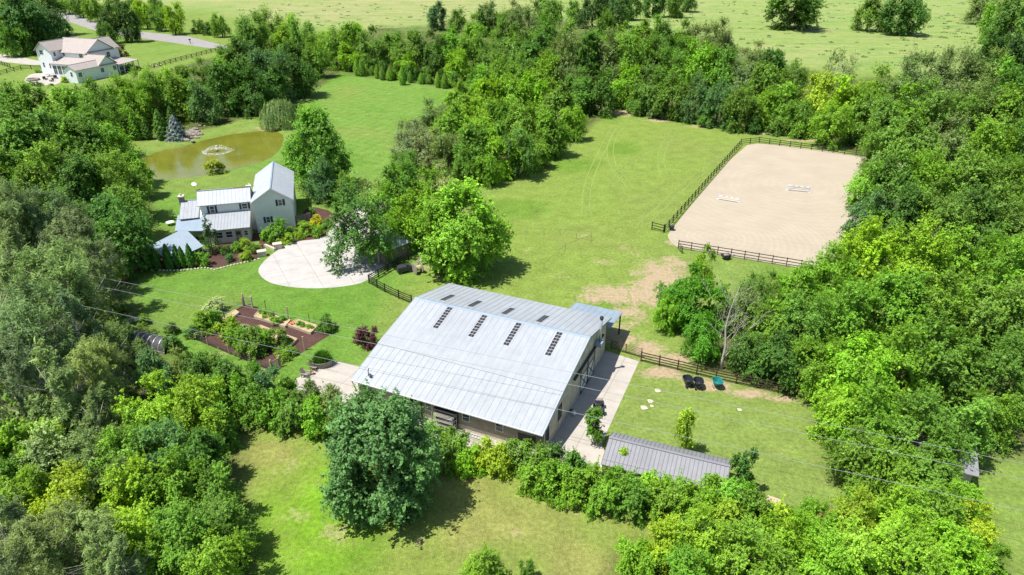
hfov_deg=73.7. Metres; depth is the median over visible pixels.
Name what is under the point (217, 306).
shrub
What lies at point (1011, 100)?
leafy tree
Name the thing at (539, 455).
shrub
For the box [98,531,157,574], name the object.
pine tree
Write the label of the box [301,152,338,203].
leafy tree
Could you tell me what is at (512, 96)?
leafy tree
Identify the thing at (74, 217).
leafy tree
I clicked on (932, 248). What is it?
leafy tree
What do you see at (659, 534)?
leafy tree
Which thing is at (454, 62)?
leafy tree
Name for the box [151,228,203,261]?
patio cover
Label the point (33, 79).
fire pit
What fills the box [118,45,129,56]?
shrub
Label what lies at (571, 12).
leafy tree
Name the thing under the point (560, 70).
leafy tree
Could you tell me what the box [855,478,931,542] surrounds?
leafy tree
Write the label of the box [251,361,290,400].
shrub
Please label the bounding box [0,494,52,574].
pine tree
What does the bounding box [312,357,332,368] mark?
stock tank planter
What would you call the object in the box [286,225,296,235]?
shrub
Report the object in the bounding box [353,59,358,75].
arborvitae
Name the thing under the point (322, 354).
fine grass plant
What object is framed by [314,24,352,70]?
leafy tree
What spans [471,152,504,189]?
leafy tree
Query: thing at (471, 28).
leafy tree
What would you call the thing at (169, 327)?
shrub
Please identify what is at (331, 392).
shrub
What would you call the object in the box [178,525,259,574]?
leafy tree
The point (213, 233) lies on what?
conifer tree
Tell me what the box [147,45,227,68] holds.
neighbour fence
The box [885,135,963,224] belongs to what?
leafy tree
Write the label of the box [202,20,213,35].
shrub
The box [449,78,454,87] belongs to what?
arborvitae
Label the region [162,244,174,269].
arborvitae
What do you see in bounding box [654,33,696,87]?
leafy tree
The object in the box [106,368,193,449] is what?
leafy tree
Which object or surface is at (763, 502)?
shrub
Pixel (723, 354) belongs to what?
dead tree
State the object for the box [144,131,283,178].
water
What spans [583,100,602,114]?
shrub
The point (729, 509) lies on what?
shrub
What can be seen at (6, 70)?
neighbour fence
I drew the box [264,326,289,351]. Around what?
shrub
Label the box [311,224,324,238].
shrub
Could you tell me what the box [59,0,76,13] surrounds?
leafy tree
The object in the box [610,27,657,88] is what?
leafy tree
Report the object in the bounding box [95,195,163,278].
leafy tree
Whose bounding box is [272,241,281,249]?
stone pillar
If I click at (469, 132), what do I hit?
leafy tree
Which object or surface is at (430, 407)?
window
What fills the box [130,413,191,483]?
leafy tree
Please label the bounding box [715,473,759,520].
shrub
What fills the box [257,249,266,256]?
stone pillar
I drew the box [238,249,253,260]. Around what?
shrub
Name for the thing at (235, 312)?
raised bed
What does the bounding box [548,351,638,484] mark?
concrete path
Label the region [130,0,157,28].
leafy tree
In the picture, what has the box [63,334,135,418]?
tree
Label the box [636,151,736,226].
tractor tracks
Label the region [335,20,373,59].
leafy tree
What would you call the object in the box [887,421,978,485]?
woods shed
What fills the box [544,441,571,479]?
shrub
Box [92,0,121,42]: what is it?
leafy tree
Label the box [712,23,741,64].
leafy tree
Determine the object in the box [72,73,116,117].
leafy tree
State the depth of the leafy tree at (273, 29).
290.96 m
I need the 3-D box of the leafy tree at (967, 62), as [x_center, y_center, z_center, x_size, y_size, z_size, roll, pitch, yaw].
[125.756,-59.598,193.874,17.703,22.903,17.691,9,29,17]
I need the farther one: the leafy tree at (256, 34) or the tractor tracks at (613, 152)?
the leafy tree at (256, 34)
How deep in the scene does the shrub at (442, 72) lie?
240.25 m
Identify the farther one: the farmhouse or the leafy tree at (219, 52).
the leafy tree at (219, 52)
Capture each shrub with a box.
[60,76,69,82]
[111,317,138,346]
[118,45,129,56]
[124,336,154,360]
[125,63,138,71]
[137,313,149,326]
[161,335,183,354]
[162,320,180,335]
[176,350,213,386]
[181,324,199,339]
[182,369,230,413]
[189,309,217,336]
[190,18,204,33]
[191,330,203,339]
[194,251,209,267]
[199,347,224,378]
[200,296,229,310]
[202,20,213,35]
[202,156,227,175]
[203,308,225,330]
[205,370,244,417]
[208,352,247,403]
[213,314,244,341]
[220,244,232,254]
[223,252,234,263]
[224,323,247,348]
[227,240,242,252]
[229,356,269,394]
[231,379,271,431]
[232,325,268,358]
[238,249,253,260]
[239,237,250,250]
[243,342,268,359]
[246,242,259,253]
[249,384,287,432]
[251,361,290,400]
[255,327,274,356]
[256,243,263,249]
[259,216,290,240]
[260,229,274,243]
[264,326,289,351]
[273,348,292,361]
[274,391,309,441]
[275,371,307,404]
[282,231,295,244]
[285,345,299,355]
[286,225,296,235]
[289,375,329,412]
[293,229,304,239]
[294,392,327,441]
[296,220,312,236]
[307,207,315,213]
[308,214,322,226]
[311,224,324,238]
[315,324,324,331]
[318,313,337,333]
[318,381,343,424]
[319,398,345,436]
[321,217,331,229]
[348,53,358,70]
[352,323,378,350]
[364,57,373,71]
[378,59,387,73]
[392,63,400,77]
[404,64,417,80]
[421,65,431,82]
[426,414,459,456]
[431,257,450,276]
[434,67,446,79]
[438,426,473,480]
[448,70,461,86]
[452,444,487,479]
[470,435,498,472]
[479,438,517,480]
[499,438,535,478]
[512,438,550,486]
[515,457,546,503]
[517,556,535,574]
[533,458,578,510]
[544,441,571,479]
[550,446,588,488]
[557,465,597,511]
[581,470,628,522]
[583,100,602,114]
[585,455,618,502]
[605,94,622,109]
[606,463,641,490]
[609,479,653,530]
[625,90,643,112]
[635,466,672,511]
[643,477,687,523]
[645,102,669,119]
[664,468,697,513]
[671,104,690,122]
[677,480,716,525]
[696,472,736,505]
[697,109,715,126]
[710,491,745,524]
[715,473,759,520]
[718,113,736,130]
[736,488,777,528]
[741,360,773,387]
[743,114,760,134]
[763,494,802,529]
[764,114,784,137]
[785,494,821,527]
[787,119,811,139]
[815,124,833,143]
[838,129,859,146]
[843,476,876,507]
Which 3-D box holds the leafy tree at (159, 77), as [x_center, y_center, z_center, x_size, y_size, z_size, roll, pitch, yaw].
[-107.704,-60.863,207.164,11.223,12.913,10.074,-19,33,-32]
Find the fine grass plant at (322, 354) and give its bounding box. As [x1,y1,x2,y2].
[308,349,337,366]
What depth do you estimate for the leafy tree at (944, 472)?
63.27 m
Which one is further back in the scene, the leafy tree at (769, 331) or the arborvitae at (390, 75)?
the arborvitae at (390, 75)
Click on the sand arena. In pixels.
(769, 214)
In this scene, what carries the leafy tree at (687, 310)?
on the ground
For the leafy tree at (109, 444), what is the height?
7.592 m
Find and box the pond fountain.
[202,145,234,154]
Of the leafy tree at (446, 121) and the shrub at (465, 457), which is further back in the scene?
the leafy tree at (446, 121)
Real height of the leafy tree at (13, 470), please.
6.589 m
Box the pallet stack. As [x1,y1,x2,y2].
[767,495,780,504]
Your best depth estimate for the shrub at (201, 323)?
91.47 m
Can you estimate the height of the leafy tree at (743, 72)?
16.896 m
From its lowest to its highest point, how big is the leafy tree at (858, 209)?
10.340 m
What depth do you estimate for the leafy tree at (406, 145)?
151.54 m
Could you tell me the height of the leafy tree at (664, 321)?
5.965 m
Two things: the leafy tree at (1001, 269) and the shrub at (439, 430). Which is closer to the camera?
the shrub at (439, 430)
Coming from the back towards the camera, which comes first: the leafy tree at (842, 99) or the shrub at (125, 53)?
the shrub at (125, 53)
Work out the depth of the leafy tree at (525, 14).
298.19 m
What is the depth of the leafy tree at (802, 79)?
209.99 m
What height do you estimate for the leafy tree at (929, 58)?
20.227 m
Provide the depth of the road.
350.55 m
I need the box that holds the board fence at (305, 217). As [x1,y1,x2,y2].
[295,213,310,225]
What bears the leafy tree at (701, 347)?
on the ground
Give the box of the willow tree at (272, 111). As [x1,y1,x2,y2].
[258,96,300,130]
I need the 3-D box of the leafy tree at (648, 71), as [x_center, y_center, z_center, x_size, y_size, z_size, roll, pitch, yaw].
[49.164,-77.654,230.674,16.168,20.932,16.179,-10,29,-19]
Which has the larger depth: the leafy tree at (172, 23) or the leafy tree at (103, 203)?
the leafy tree at (172, 23)
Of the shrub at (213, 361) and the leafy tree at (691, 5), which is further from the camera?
the leafy tree at (691, 5)
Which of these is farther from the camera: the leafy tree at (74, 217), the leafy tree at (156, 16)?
the leafy tree at (156, 16)
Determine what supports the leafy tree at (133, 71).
on the ground
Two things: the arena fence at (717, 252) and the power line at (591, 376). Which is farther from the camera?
the arena fence at (717, 252)
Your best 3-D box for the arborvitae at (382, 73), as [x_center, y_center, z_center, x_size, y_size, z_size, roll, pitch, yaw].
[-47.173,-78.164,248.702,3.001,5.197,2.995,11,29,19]
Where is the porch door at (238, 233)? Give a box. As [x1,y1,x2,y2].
[235,230,241,241]
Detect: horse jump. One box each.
[716,191,740,202]
[787,182,810,192]
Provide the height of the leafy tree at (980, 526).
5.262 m
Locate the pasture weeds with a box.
[239,1,976,65]
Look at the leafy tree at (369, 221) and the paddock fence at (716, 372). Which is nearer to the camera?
the paddock fence at (716, 372)
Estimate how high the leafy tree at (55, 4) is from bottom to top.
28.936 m
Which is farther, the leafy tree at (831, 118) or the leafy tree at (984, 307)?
the leafy tree at (831, 118)
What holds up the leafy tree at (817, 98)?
on the ground
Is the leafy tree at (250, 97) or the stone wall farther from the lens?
the leafy tree at (250, 97)
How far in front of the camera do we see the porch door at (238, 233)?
118.75 m
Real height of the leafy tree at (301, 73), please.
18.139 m
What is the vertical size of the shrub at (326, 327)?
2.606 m
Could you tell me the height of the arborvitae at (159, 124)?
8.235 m
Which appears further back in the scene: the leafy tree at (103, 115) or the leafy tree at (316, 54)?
the leafy tree at (316, 54)
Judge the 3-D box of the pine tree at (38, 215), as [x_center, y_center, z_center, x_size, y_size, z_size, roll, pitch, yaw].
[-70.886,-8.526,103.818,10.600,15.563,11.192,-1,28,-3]
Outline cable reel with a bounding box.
[412,262,423,273]
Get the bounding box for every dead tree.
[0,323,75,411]
[700,266,769,369]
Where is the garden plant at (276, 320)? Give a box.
[270,317,281,323]
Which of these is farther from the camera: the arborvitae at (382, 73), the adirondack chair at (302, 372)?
the arborvitae at (382, 73)
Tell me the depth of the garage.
112.45 m
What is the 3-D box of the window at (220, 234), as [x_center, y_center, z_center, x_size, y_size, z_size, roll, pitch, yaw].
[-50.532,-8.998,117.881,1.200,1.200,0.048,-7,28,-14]
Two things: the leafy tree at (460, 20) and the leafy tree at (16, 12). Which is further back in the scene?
the leafy tree at (460, 20)
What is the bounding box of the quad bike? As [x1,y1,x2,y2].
[593,398,604,414]
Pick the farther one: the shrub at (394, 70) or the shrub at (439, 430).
the shrub at (394, 70)
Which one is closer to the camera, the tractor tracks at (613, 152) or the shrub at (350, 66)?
the tractor tracks at (613, 152)
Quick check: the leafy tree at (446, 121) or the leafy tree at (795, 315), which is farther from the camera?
the leafy tree at (446, 121)
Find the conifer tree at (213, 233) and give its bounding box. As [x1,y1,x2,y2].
[198,216,221,254]
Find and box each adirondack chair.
[299,367,310,377]
[307,360,316,371]
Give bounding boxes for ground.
[0,0,1023,574]
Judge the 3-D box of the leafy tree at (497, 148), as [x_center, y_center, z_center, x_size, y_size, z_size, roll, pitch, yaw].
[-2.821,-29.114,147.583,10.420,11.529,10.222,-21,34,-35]
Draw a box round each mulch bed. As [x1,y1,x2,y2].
[140,242,259,268]
[259,207,333,247]
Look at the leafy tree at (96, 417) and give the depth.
67.34 m
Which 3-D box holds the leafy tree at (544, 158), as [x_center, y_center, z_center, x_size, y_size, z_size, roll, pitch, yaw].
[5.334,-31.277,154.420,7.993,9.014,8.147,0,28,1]
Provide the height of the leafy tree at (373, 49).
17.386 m
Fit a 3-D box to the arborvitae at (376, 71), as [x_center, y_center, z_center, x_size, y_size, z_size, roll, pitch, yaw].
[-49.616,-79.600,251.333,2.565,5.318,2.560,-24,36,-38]
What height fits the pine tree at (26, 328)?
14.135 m
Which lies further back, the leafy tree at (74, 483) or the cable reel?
the cable reel
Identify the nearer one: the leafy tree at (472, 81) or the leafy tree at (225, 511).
the leafy tree at (225, 511)
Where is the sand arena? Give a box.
[668,143,910,272]
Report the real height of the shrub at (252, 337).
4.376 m
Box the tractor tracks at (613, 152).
[607,116,636,185]
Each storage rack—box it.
[399,395,422,417]
[431,406,457,429]
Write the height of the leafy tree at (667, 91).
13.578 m
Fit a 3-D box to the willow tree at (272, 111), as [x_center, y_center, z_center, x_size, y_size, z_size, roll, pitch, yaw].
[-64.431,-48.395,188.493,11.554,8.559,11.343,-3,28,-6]
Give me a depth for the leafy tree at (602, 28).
297.99 m
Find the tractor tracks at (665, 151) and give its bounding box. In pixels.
[657,125,679,175]
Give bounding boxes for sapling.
[584,406,605,444]
[618,446,630,455]
[672,407,696,450]
[728,446,758,488]
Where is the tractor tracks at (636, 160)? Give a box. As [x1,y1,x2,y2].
[604,133,685,191]
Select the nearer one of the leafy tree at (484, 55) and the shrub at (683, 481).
the shrub at (683, 481)
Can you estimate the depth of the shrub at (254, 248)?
114.67 m
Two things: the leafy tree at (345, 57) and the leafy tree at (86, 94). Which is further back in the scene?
the leafy tree at (345, 57)
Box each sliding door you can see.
[579,362,587,394]
[587,351,594,382]
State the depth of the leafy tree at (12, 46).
293.18 m
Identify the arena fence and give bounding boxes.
[651,221,664,232]
[664,137,865,231]
[678,240,816,268]
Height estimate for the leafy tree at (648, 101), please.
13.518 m
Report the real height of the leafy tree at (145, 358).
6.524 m
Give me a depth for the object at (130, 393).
77.13 m
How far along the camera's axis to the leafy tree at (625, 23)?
281.87 m
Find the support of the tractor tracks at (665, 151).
on the ground
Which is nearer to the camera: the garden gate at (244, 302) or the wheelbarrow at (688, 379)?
the wheelbarrow at (688, 379)
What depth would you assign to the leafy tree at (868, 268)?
97.50 m
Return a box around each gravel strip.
[355,405,523,466]
[415,417,533,452]
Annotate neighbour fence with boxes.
[0,65,40,73]
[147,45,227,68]
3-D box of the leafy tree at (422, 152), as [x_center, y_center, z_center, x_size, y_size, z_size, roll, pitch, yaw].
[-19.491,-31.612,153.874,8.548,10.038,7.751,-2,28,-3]
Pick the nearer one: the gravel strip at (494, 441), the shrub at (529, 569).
the shrub at (529, 569)
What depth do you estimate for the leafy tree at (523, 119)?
161.20 m
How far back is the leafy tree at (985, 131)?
136.58 m
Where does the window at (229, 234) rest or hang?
in the farmhouse
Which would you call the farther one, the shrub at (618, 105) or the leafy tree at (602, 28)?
the leafy tree at (602, 28)
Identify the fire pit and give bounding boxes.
[25,77,39,80]
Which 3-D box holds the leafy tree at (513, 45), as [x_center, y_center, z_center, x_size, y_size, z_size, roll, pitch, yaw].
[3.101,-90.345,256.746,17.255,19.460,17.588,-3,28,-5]
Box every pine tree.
[0,176,60,285]
[0,230,110,353]
[0,270,84,394]
[0,292,34,373]
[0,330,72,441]
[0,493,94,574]
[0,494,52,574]
[3,181,86,258]
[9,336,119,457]
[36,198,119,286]
[46,283,131,381]
[49,502,136,574]
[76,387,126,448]
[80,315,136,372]
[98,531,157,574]
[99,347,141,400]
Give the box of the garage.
[360,230,415,263]
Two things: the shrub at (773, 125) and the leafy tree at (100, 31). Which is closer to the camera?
the shrub at (773, 125)
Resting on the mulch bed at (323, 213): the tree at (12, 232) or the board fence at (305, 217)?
the board fence at (305, 217)
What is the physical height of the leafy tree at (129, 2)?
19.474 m
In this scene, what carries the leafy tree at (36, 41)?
on the ground
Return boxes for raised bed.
[223,309,239,323]
[254,311,290,327]
[259,325,297,346]
[288,319,316,334]
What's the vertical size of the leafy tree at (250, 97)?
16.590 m
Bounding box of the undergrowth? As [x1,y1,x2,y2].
[0,23,1015,574]
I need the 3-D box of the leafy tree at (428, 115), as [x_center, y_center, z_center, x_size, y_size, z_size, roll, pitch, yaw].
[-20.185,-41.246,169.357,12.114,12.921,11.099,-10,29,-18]
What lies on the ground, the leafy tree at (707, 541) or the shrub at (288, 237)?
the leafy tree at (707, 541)
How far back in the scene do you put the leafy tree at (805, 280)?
93.95 m
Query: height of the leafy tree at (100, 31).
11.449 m
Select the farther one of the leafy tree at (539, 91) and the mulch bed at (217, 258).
the leafy tree at (539, 91)
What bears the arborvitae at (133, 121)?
on the ground
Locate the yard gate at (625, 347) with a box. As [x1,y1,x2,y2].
[611,340,642,355]
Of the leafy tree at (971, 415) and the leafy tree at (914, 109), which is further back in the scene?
the leafy tree at (914, 109)
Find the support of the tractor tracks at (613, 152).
on the ground
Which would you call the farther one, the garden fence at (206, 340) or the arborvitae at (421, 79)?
the arborvitae at (421, 79)
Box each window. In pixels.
[52,65,57,73]
[57,66,62,74]
[209,206,214,212]
[216,232,223,238]
[225,231,232,237]
[241,203,247,208]
[425,403,432,411]
[462,413,469,422]
[495,423,503,432]
[545,427,548,441]
[558,402,561,420]
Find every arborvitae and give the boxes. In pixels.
[127,111,142,140]
[140,116,152,139]
[142,246,151,268]
[150,247,160,269]
[151,109,167,140]
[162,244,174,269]
[166,105,177,122]
[172,244,181,267]
[177,246,187,267]
[185,243,195,267]
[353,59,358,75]
[358,60,366,76]
[365,64,369,74]
[368,66,374,74]
[374,64,379,78]
[378,66,385,79]
[386,67,394,80]
[398,67,405,84]
[407,71,413,82]
[417,73,424,83]
[425,74,433,83]
[434,72,440,87]
[441,73,448,88]
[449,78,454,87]
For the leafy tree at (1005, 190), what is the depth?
119.01 m
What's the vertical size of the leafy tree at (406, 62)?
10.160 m
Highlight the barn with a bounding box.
[350,283,622,450]
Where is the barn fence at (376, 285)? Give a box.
[368,275,411,302]
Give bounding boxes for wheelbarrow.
[681,373,693,387]
[694,375,703,389]
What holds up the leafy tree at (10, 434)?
on the ground
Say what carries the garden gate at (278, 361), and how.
on the ground
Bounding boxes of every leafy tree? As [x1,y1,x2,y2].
[0,0,35,38]
[0,0,59,55]
[0,15,34,57]
[0,78,28,120]
[0,98,47,187]
[0,147,47,217]
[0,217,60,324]
[0,416,65,484]
[0,448,30,503]
[0,463,57,524]
[4,138,85,231]
[7,79,55,131]
[10,417,89,503]
[11,19,42,45]
[21,457,97,547]
[22,106,81,178]
[27,0,71,18]
[31,0,68,40]
[31,84,92,141]
[41,113,113,178]
[42,153,112,224]
[50,188,93,257]
[51,14,74,37]
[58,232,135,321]
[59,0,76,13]
[60,425,110,500]
[63,0,96,17]
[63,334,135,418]
[65,94,126,152]
[66,191,139,267]
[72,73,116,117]
[72,120,149,178]
[74,89,113,138]
[80,0,102,21]
[80,143,157,209]
[81,418,162,501]
[83,449,140,518]
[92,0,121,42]
[92,85,134,139]
[93,450,172,538]
[95,21,118,43]
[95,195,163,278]
[99,0,130,19]
[99,68,141,118]
[101,508,183,574]
[102,181,157,234]
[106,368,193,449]
[111,148,155,195]
[115,0,142,42]
[117,75,157,126]
[120,67,159,109]
[120,401,158,445]
[124,0,143,14]
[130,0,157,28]
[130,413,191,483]
[131,345,176,396]
[131,491,234,574]
[135,62,183,124]
[137,444,206,520]
[140,65,167,103]
[145,3,169,31]
[147,0,163,12]
[160,65,201,122]
[161,0,189,35]
[162,64,196,105]
[168,343,190,387]
[168,370,236,440]
[172,422,230,494]
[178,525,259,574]
[184,76,224,126]
[186,460,247,520]
[188,56,212,90]
[193,488,262,553]
[196,401,243,452]
[203,59,248,116]
[207,12,232,36]
[211,42,224,64]
[217,32,268,101]
[227,58,282,119]
[228,8,272,61]
[235,26,254,52]
[241,38,297,102]
[249,0,288,53]
[255,63,288,103]
[269,12,302,56]
[272,39,320,98]
[281,100,354,198]
[285,13,319,59]
[301,30,335,77]
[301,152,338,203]
[306,30,334,65]
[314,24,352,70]
[315,376,449,535]
[319,180,393,277]
[331,170,360,203]
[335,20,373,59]
[335,40,358,70]
[352,25,390,70]
[355,209,406,267]
[356,177,385,212]
[358,179,408,230]
[375,154,419,207]
[379,29,407,68]
[386,144,419,182]
[387,187,427,254]
[390,28,428,73]
[390,138,421,166]
[391,51,418,78]
[391,116,422,153]
[393,157,429,212]
[398,160,456,243]
[410,95,447,144]
[411,125,441,171]
[414,176,516,286]
[416,28,449,75]
[419,158,459,193]
[426,0,447,30]
[426,125,468,178]
[429,100,469,156]
[432,22,462,69]
[440,75,482,128]
[443,48,470,80]
[446,122,497,179]
[447,7,467,31]
[447,146,482,187]
[450,29,492,75]
[455,96,497,153]
[457,542,511,574]
[459,62,491,110]
[460,10,490,44]
[464,75,506,120]
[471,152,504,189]
[475,0,500,36]
[475,38,507,78]
[476,127,521,182]
[478,52,517,93]
[481,96,513,145]
[487,4,519,52]
[490,70,535,126]
[496,123,542,180]
[497,20,536,72]
[499,99,543,146]
[501,0,527,29]
[505,49,537,94]
[508,0,544,49]
[513,67,558,119]
[515,30,557,79]
[520,49,562,100]
[525,130,552,172]
[528,4,562,50]
[531,0,566,34]
[534,105,576,158]
[536,79,577,129]
[537,27,585,88]
[549,58,589,109]
[555,103,589,142]
[557,16,576,55]
[563,27,606,87]
[563,65,592,113]
[564,0,582,21]
[574,0,611,28]
[580,66,620,119]
[584,26,624,85]
[589,4,617,48]
[593,0,632,26]
[599,19,636,59]
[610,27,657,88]
[610,60,647,108]
[611,534,657,574]
[616,0,646,20]
[628,69,669,116]
[630,18,653,56]
[635,27,674,88]
[641,0,668,16]
[646,13,681,59]
[646,512,698,574]
[650,71,692,120]
[650,292,681,336]
[652,276,693,328]
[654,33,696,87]
[657,537,715,574]
[661,0,687,18]
[663,262,738,340]
[666,36,722,96]
[667,500,734,574]
[669,15,697,57]
[676,67,714,123]
[678,307,728,365]
[679,0,698,11]
[684,13,729,69]
[690,242,716,285]
[697,78,737,128]
[703,43,747,101]
[708,512,782,574]
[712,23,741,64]
[715,279,762,339]
[718,84,766,133]
[725,331,764,379]
[729,48,763,104]
[732,296,788,359]
[737,267,781,324]
[739,38,765,69]
[744,60,786,103]
[747,85,778,130]
[753,537,801,574]
[755,324,806,393]
[756,503,820,574]
[759,46,788,84]
[760,81,806,131]
[761,0,828,30]
[762,289,836,367]
[772,258,823,314]
[778,326,854,403]
[779,98,820,139]
[780,58,810,104]
[785,515,864,574]
[796,239,862,309]
[800,69,852,122]
[802,257,887,360]
[803,381,866,449]
[803,494,844,539]
[806,99,859,150]
[811,329,906,407]
[813,72,874,138]
[817,367,909,466]
[819,478,880,547]
[820,45,861,94]
[821,418,895,494]
[824,210,908,300]
[826,228,877,275]
[833,514,903,574]
[837,191,897,244]
[838,86,892,146]
[842,156,889,210]
[847,265,937,351]
[849,0,884,32]
[850,145,920,209]
[851,319,949,419]
[853,120,912,178]
[854,182,925,247]
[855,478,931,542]
[856,93,911,147]
[856,205,959,299]
[857,60,896,117]
[859,430,921,502]
[864,75,934,147]
[870,55,938,107]
[874,109,942,181]
[874,380,980,481]
[875,262,987,351]
[878,0,931,35]
[880,499,957,574]
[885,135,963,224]
[897,40,960,107]
[897,306,993,410]
[903,176,986,268]
[904,480,970,540]
[905,221,993,307]
[907,110,974,180]
[909,436,962,503]
[910,75,994,153]
[917,512,997,574]
[920,389,1001,466]
[923,37,988,115]
[923,139,1014,222]
[930,456,965,488]
[931,68,1014,140]
[932,179,1010,257]
[934,274,1023,361]
[935,475,992,523]
[947,111,1023,183]
[947,497,1004,549]
[949,42,1013,113]
[950,322,1023,432]
[951,213,1023,305]
[957,0,1000,25]
[960,145,1023,231]
[960,386,1023,457]
[963,530,1014,574]
[965,27,1020,84]
[967,115,1023,190]
[968,194,1023,272]
[972,82,1023,156]
[973,1,1000,43]
[973,275,1023,370]
[976,0,1023,70]
[977,54,1023,124]
[1006,34,1023,79]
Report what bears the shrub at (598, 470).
on the ground
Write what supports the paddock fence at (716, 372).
on the ground
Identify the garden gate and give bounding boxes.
[241,294,253,307]
[269,355,280,367]
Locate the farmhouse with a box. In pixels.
[175,161,295,244]
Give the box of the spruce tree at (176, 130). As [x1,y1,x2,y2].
[164,114,189,142]
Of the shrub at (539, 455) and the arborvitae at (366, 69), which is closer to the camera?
the shrub at (539, 455)
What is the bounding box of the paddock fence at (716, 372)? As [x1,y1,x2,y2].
[640,351,828,400]
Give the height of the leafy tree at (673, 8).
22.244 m
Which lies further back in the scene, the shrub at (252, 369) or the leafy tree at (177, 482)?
the shrub at (252, 369)
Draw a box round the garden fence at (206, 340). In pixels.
[187,298,269,368]
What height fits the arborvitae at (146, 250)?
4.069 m
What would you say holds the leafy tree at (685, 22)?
on the ground
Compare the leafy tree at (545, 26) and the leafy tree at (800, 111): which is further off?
the leafy tree at (545, 26)
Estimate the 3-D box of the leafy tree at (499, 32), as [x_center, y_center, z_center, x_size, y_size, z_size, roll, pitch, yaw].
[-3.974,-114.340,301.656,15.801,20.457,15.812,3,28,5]
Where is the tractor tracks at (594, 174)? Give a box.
[581,128,615,212]
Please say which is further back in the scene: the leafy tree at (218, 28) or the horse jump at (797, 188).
the leafy tree at (218, 28)
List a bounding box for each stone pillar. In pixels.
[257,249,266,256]
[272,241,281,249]
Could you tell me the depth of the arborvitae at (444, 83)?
234.79 m
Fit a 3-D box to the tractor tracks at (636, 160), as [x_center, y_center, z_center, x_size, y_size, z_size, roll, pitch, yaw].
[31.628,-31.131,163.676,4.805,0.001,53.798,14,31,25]
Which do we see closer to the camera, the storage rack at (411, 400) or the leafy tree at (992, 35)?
the storage rack at (411, 400)
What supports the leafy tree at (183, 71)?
on the ground
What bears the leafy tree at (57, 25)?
on the ground
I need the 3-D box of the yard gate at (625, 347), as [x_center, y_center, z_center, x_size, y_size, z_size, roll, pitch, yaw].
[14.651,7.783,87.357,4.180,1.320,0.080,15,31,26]
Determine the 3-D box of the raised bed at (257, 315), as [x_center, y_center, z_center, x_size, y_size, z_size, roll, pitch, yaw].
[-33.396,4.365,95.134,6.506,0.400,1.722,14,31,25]
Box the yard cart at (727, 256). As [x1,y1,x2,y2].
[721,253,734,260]
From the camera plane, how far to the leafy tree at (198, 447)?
64.00 m
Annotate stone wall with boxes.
[264,244,275,250]
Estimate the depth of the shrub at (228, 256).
111.64 m
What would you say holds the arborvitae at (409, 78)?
on the ground
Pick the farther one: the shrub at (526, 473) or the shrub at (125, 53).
the shrub at (125, 53)
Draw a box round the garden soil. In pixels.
[190,306,328,368]
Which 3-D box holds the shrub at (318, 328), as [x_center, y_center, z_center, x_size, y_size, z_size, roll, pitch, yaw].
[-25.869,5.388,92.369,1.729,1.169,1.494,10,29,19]
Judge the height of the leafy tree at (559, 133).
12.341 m
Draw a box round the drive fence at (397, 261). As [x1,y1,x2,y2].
[368,251,408,282]
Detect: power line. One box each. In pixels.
[2,288,1023,510]
[57,277,1021,478]
[86,274,1023,463]
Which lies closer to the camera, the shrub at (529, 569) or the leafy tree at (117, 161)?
the shrub at (529, 569)
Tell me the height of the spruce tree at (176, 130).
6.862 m
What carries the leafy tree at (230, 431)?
on the ground
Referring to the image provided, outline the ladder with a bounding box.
[457,429,486,439]
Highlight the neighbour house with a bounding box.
[33,36,140,82]
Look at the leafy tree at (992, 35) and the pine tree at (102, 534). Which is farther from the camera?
the leafy tree at (992, 35)
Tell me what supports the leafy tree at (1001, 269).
on the ground
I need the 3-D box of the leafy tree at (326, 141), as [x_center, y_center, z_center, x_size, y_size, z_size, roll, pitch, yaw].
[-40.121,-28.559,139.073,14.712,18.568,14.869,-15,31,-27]
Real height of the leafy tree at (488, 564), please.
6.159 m
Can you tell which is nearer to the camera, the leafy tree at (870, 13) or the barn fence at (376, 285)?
the barn fence at (376, 285)
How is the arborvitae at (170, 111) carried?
on the ground
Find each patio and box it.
[25,73,61,84]
[295,361,358,410]
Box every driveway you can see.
[0,54,39,64]
[258,206,409,287]
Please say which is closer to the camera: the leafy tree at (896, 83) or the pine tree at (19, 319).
the pine tree at (19, 319)
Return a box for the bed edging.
[159,258,259,270]
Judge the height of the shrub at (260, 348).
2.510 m
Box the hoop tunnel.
[129,331,169,354]
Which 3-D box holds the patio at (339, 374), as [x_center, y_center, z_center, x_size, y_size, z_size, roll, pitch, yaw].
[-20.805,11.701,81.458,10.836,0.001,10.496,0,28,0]
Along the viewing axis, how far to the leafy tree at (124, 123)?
175.09 m
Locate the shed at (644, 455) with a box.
[601,432,730,499]
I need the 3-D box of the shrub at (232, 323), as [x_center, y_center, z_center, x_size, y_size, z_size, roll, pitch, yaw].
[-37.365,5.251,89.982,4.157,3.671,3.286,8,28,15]
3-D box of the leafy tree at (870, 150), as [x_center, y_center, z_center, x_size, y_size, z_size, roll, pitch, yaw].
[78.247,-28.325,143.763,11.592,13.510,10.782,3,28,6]
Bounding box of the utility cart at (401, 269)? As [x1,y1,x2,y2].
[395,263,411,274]
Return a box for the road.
[34,3,270,64]
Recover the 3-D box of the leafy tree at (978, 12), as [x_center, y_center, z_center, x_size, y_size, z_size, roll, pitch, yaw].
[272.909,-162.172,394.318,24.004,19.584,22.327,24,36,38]
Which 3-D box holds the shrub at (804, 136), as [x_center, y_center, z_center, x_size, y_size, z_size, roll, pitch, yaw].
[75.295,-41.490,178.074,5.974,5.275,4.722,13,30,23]
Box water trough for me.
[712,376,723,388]
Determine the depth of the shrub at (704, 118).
187.91 m
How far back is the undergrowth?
70.96 m
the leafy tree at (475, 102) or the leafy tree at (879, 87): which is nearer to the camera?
the leafy tree at (475, 102)

